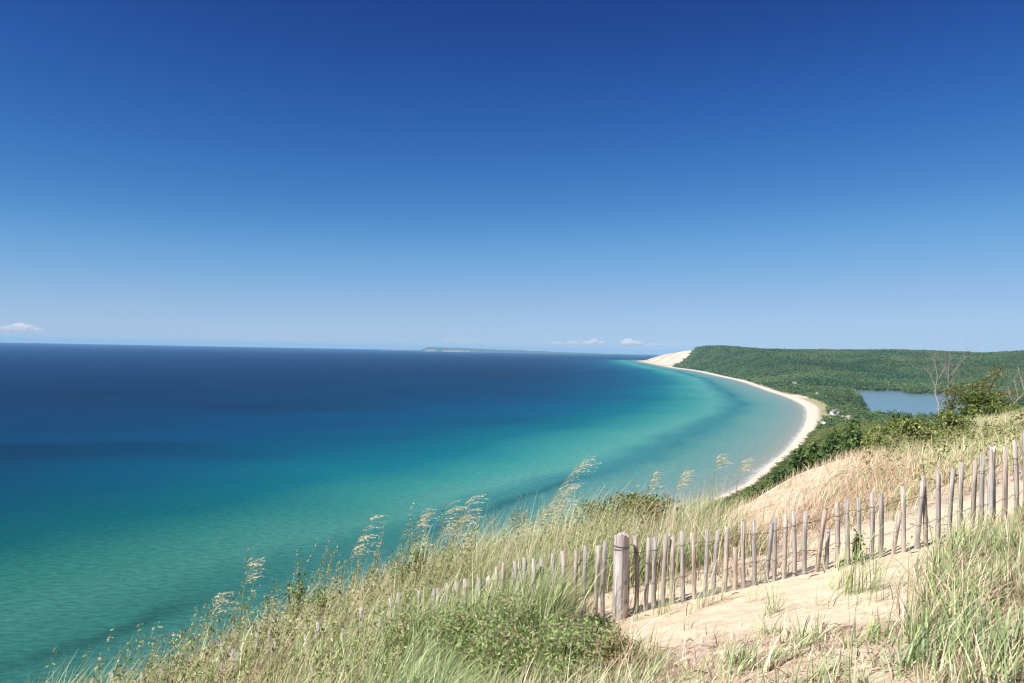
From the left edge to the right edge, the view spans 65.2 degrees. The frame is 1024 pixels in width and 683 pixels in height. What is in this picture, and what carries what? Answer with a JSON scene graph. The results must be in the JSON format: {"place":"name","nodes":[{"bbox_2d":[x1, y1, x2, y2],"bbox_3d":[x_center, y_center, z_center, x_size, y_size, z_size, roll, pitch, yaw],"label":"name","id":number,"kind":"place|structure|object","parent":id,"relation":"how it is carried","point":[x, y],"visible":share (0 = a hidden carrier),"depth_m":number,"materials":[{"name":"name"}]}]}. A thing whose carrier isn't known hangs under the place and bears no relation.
{"place":"outdoors","nodes":[
{"label":"outdoors","id":0,"kind":"place"},
{"bbox_2d":[0,343,806,682],"bbox_3d":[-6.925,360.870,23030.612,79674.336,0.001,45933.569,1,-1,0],"label":"water","id":1,"kind":"structure","parent":0,"point":[150,487],"depth_m":861.22,"materials":[{"name":"teal liquid"}]},
{"bbox_2d":[0,0,1023,354],"label":"sky","id":2,"kind":"structure","parent":0,"point":[647,177],"materials":[{"name":"blue"}]},
{"bbox_2d":[380,347,657,355],"bbox_3d":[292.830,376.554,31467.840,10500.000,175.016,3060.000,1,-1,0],"label":"island","id":3,"kind":"structure","parent":0,"point":[434,349],"depth_m":30038.56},
{"bbox_2d":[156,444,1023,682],"bbox_3d":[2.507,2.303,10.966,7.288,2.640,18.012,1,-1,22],"label":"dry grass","id":4,"kind":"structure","parent":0,"point":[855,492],"depth_m":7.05,"materials":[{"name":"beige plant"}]},
{"bbox_2d":[457,348,1023,682],"bbox_3d":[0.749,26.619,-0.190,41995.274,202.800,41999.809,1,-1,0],"label":"ground","id":5,"kind":"structure","parent":0,"point":[732,609],"depth_m":5.08,"materials":[{"name":"beige sand"}]},
{"bbox_2d":[211,591,237,650],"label":"grass plume","id":6,"kind":"object","parent":5,"relation":"on","point":[223,600],"depth_m":7.28,"materials":[{"name":"beige plant"}]},
{"bbox_2d":[239,557,265,624],"bbox_3d":[-2.336,2.439,7.190,0.252,0.970,0.399,1,-1,-24],"label":"grass plume","id":7,"kind":"object","parent":5,"relation":"on","point":[251,564],"depth_m":7.26,"materials":[{"name":"beige plant"}]},
{"bbox_2d":[283,558,308,631],"bbox_3d":[-1.960,2.418,7.277,0.225,0.892,0.194,1,-1,0],"label":"weed","id":8,"kind":"object","parent":5,"relation":"on","point":[301,589],"visible":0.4,"depth_m":7.27,"materials":[{"name":"green plant"}]},
{"bbox_2d":[310,582,331,631],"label":"weed","id":9,"kind":"object","parent":5,"relation":"on","point":[322,597],"visible":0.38,"depth_m":6.96,"materials":[{"name":"green plant"}]},
{"bbox_2d":[335,515,388,596],"bbox_3d":[-1.437,2.233,7.623,0.511,1.171,0.357,2,-1,-43],"label":"grass plume","id":10,"kind":"object","parent":5,"relation":"on","point":[364,536],"depth_m":7.63,"materials":[{"name":"beige plant"}]},
{"bbox_2d":[395,536,432,594],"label":"grass","id":11,"kind":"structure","parent":5,"relation":"on","point":[415,560],"depth_m":7.88,"materials":[{"name":"green plant"}]},
{"bbox_2d":[404,508,436,575],"bbox_3d":[-0.909,2.161,7.877,0.354,1.045,0.254,1,-1,0],"label":"grass plume","id":12,"kind":"object","parent":5,"relation":"on","point":[422,523],"depth_m":7.86,"materials":[{"name":"beige plant"}]},
{"bbox_2d":[430,501,469,583],"bbox_3d":[-0.554,2.048,7.587,0.398,1.058,0.288,2,-1,-36],"label":"grass plume","id":13,"kind":"object","parent":5,"relation":"on","point":[450,512],"depth_m":7.66,"materials":[{"name":"beige plant"}]},
{"bbox_2d":[444,494,488,577],"bbox_3d":[-0.405,2.007,7.598,0.485,1.090,0.302,2,-1,-35],"label":"grass plume","id":14,"kind":"object","parent":5,"relation":"on","point":[466,520],"depth_m":7.65,"materials":[{"name":"beige plant"}]},
{"bbox_2d":[420,585,545,682],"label":"shrub","id":15,"kind":"object","parent":5,"relation":"on","point":[477,640],"visible":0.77,"depth_m":4.65,"materials":[{"name":"green plant"}]},
{"bbox_2d":[489,522,532,562],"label":"grass plume","id":16,"kind":"object","parent":5,"relation":"on","point":[514,535],"depth_m":7.95,"materials":[{"name":"beige plant"}]},
{"bbox_2d":[27,407,1023,682],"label":"dune grass","id":17,"kind":"structure","parent":5,"relation":"on","point":[549,603],"depth_m":4.74,"materials":[{"name":"plant"}]},
{"bbox_2d":[43,406,1023,682],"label":"leafy weeds","id":18,"kind":"object","parent":5,"relation":"on","point":[973,436],"visible":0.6,"depth_m":6.55,"materials":[{"name":"green plant"}]},
{"bbox_2d":[511,501,564,551],"bbox_3d":[0.237,2.077,8.188,0.721,0.877,0.264,1,-1,-16],"label":"grass plume","id":19,"kind":"object","parent":5,"relation":"on","point":[546,510],"depth_m":8.27,"materials":[{"name":"beige plant"}]},
{"bbox_2d":[544,484,581,530],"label":"grass plume","id":20,"kind":"object","parent":5,"relation":"on","point":[566,492],"depth_m":8.45,"materials":[{"name":"beige plant"}]},
{"bbox_2d":[526,456,600,548],"bbox_3d":[0.541,1.891,8.583,0.863,1.288,0.446,1,-1,-21],"label":"grass plume","id":21,"kind":"object","parent":5,"relation":"on","point":[576,470],"depth_m":8.67,"materials":[{"name":"beige plant"}]},
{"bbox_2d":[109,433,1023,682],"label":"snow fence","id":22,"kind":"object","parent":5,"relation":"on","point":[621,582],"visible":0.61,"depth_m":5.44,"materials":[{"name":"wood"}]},
{"bbox_2d":[482,608,659,682],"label":"shrub","id":23,"kind":"object","parent":5,"relation":"on","point":[564,639],"visible":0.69,"depth_m":4.25,"materials":[{"name":"green plant"}]},
{"bbox_2d":[583,612,621,648],"bbox_3d":[0.530,1.739,4.721,0.211,0.267,0.200,2,-1,-35],"label":"shrub","id":24,"kind":"object","parent":5,"relation":"on","point":[601,623],"visible":0.3,"depth_m":4.72,"materials":[{"name":"green plant"}]},
{"bbox_2d":[583,631,644,678],"bbox_3d":[0.567,1.640,4.131,0.276,0.294,0.387,1,-1,43],"label":"shrub","id":25,"kind":"object","parent":5,"relation":"on","point":[610,643],"visible":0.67,"depth_m":4.08,"materials":[{"name":"green plant"}]},
{"bbox_2d":[575,492,684,536],"bbox_3d":[1.309,1.969,8.842,1.123,0.688,0.966,1,-1,-20],"label":"shrub","id":26,"kind":"object","parent":5,"relation":"on","point":[654,503],"visible":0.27,"depth_m":8.81,"materials":[{"name":"green plant"}]},
{"bbox_2d":[643,470,663,507],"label":"grass plume","id":27,"kind":"object","parent":5,"relation":"on","point":[656,472],"depth_m":8.96,"materials":[{"name":"beige plant"}]},
{"bbox_2d":[670,470,695,510],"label":"grass plume","id":28,"kind":"object","parent":5,"relation":"on","point":[683,479],"depth_m":8.86,"materials":[{"name":"beige plant"}]},
{"bbox_2d":[711,453,733,524],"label":"grass plume","id":29,"kind":"object","parent":5,"relation":"on","point":[720,463],"depth_m":9.07,"materials":[{"name":"beige plant"}]},
{"bbox_2d":[734,457,758,516],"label":"grass plume","id":30,"kind":"object","parent":5,"relation":"on","point":[749,465],"depth_m":9.27,"materials":[{"name":"beige plant"}]},
{"bbox_2d":[748,483,767,500],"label":"broadleaf tree","id":31,"kind":"object","parent":5,"relation":"on","point":[760,486],"visible":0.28,"depth_m":328.94,"materials":[{"name":"green plant"}]},
{"bbox_2d":[571,523,952,682],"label":"grass tufts","id":32,"kind":"object","parent":5,"relation":"on","point":[786,629],"visible":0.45,"depth_m":4.12,"materials":[{"name":"green plant"}]},
{"bbox_2d":[771,467,792,483],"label":"broadleaf tree","id":33,"kind":"object","parent":5,"relation":"on","point":[783,472],"visible":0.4,"depth_m":296.84,"materials":[{"name":"green plant"}]},
{"bbox_2d":[788,445,809,478],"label":"broadleaf tree","id":34,"kind":"object","parent":5,"relation":"on","point":[798,459],"visible":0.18,"depth_m":239.02,"materials":[{"name":"green plant"}]},
{"bbox_2d":[804,441,821,468],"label":"broadleaf tree","id":35,"kind":"object","parent":5,"relation":"on","point":[812,458],"visible":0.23,"depth_m":189.78,"materials":[{"name":"green plant"}]},
{"bbox_2d":[708,420,937,519],"bbox_3d":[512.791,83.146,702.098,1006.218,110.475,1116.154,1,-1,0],"label":"bluff woods","id":36,"kind":"object","parent":5,"relation":"on","point":[822,435],"visible":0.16,"depth_m":876.44,"materials":[{"name":"green plant"}]},
{"bbox_2d":[821,428,843,460],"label":"broadleaf tree","id":37,"kind":"object","parent":5,"relation":"on","point":[838,435],"visible":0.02,"depth_m":147.91,"materials":[{"name":"green plant"}]},
{"bbox_2d":[819,432,847,465],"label":"broadleaf tree","id":38,"kind":"object","parent":5,"relation":"on","point":[829,448],"visible":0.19,"depth_m":120.30,"materials":[{"name":"green plant"}]},
{"bbox_2d":[829,408,840,415],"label":"house","id":39,"kind":"structure","parent":5,"relation":"on","point":[836,410],"depth_m":1582.68,"materials":[{"name":"paint"}]},
{"bbox_2d":[813,462,858,506],"bbox_3d":[3.320,1.495,8.257,0.505,0.522,0.268,1,-1,0],"label":"grass plume","id":40,"kind":"object","parent":5,"relation":"on","point":[841,472],"depth_m":8.26,"materials":[{"name":"beige plant"}]},
{"bbox_2d":[672,345,1023,393],"bbox_3d":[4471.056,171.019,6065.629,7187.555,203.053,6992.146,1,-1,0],"label":"distant woods","id":41,"kind":"object","parent":5,"relation":"on","point":[903,370],"visible":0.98,"depth_m":4184.12,"materials":[{"name":"green plant"}]},
{"bbox_2d":[836,413,864,457],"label":"broadleaf tree","id":42,"kind":"object","parent":5,"relation":"on","point":[853,441],"visible":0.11,"depth_m":103.38,"materials":[{"name":"green plant"}]},
{"bbox_2d":[851,529,865,562],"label":"weed","id":43,"kind":"object","parent":5,"relation":"on","point":[855,544],"visible":0.62,"depth_m":5.40,"materials":[{"name":"green plant"}]},
{"bbox_2d":[860,427,893,453],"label":"shrub","id":44,"kind":"object","parent":5,"relation":"on","point":[869,435],"visible":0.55,"depth_m":15.91,"materials":[{"name":"green plant"}]},
{"bbox_2d":[884,409,900,427],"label":"broadleaf tree","id":45,"kind":"object","parent":5,"relation":"on","point":[898,417],"depth_m":79.98,"materials":[{"name":"green plant"}]},
{"bbox_2d":[783,386,1023,430],"bbox_3d":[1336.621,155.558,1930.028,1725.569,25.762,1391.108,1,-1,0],"label":"forest","id":46,"kind":"object","parent":5,"relation":"on","point":[846,401],"visible":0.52,"depth_m":1705.66,"materials":[{"name":"green plant"}]},
{"bbox_2d":[867,416,945,448],"bbox_3d":[9.096,2.124,18.480,1.634,0.831,1.157,1,-1,25],"label":"shrub","id":47,"kind":"object","parent":5,"relation":"on","point":[908,424],"visible":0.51,"depth_m":18.17,"materials":[{"name":"green plant"}]},
{"bbox_2d":[924,349,956,412],"bbox_3d":[20.526,2.922,38.002,2.120,5.094,1.497,2,-1,-41],"label":"dead tree","id":48,"kind":"object","parent":5,"relation":"on","point":[937,378],"visible":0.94,"depth_m":38.00,"materials":[{"name":"grey wood"}]},
{"bbox_2d":[906,409,976,436],"bbox_3d":[10.890,2.174,20.445,1.640,0.932,1.700,1,-1,39],"label":"shrub","id":49,"kind":"object","parent":5,"relation":"on","point":[953,418],"visible":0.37,"depth_m":20.30,"materials":[{"name":"green plant"}]},
{"bbox_2d":[925,340,979,402],"bbox_3d":[21.635,2.696,38.960,2.710,5.560,1.220,1,-1,-5],"label":"dead tree","id":50,"kind":"object","parent":5,"relation":"on","point":[950,368],"visible":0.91,"depth_m":38.96,"materials":[{"name":"grey wood"}]},
{"bbox_2d":[936,382,969,415],"bbox_3d":[19.861,3.270,35.993,1.434,3.047,1.951,1,-1,31],"label":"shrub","id":51,"kind":"object","parent":5,"relation":"on","point":[954,390],"visible":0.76,"depth_m":35.79,"materials":[{"name":"green plant"}]},
{"bbox_2d":[955,390,1021,418],"bbox_3d":[18.291,2.625,30.580,2.313,1.504,3.007,1,-1,26],"label":"shrub","id":52,"kind":"object","parent":5,"relation":"on","point":[976,403],"visible":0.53,"depth_m":30.56,"materials":[{"name":"green plant"}]},
{"bbox_2d":[957,365,1023,404],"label":"pine tree","id":53,"kind":"object","parent":5,"relation":"on","point":[981,385],"visible":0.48,"depth_m":35.95,"materials":[{"name":"green plant"}]},
{"bbox_2d":[987,400,1023,416],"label":"shrub","id":54,"kind":"object","parent":5,"relation":"on","point":[1003,407],"visible":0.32,"depth_m":29.87,"materials":[{"name":"green plant"}]},
{"bbox_2d":[999,365,1023,402],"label":"dead tree","id":55,"kind":"object","parent":5,"relation":"on","point":[1022,380],"visible":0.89,"depth_m":33.98,"materials":[{"name":"grey wood"}]},
{"bbox_2d":[856,390,964,416],"bbox_3d":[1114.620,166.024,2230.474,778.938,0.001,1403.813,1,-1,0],"label":"lake","id":56,"kind":"structure","parent":0,"point":[899,401],"depth_m":2189.66,"materials":[{"name":"liquid"}]}
]}

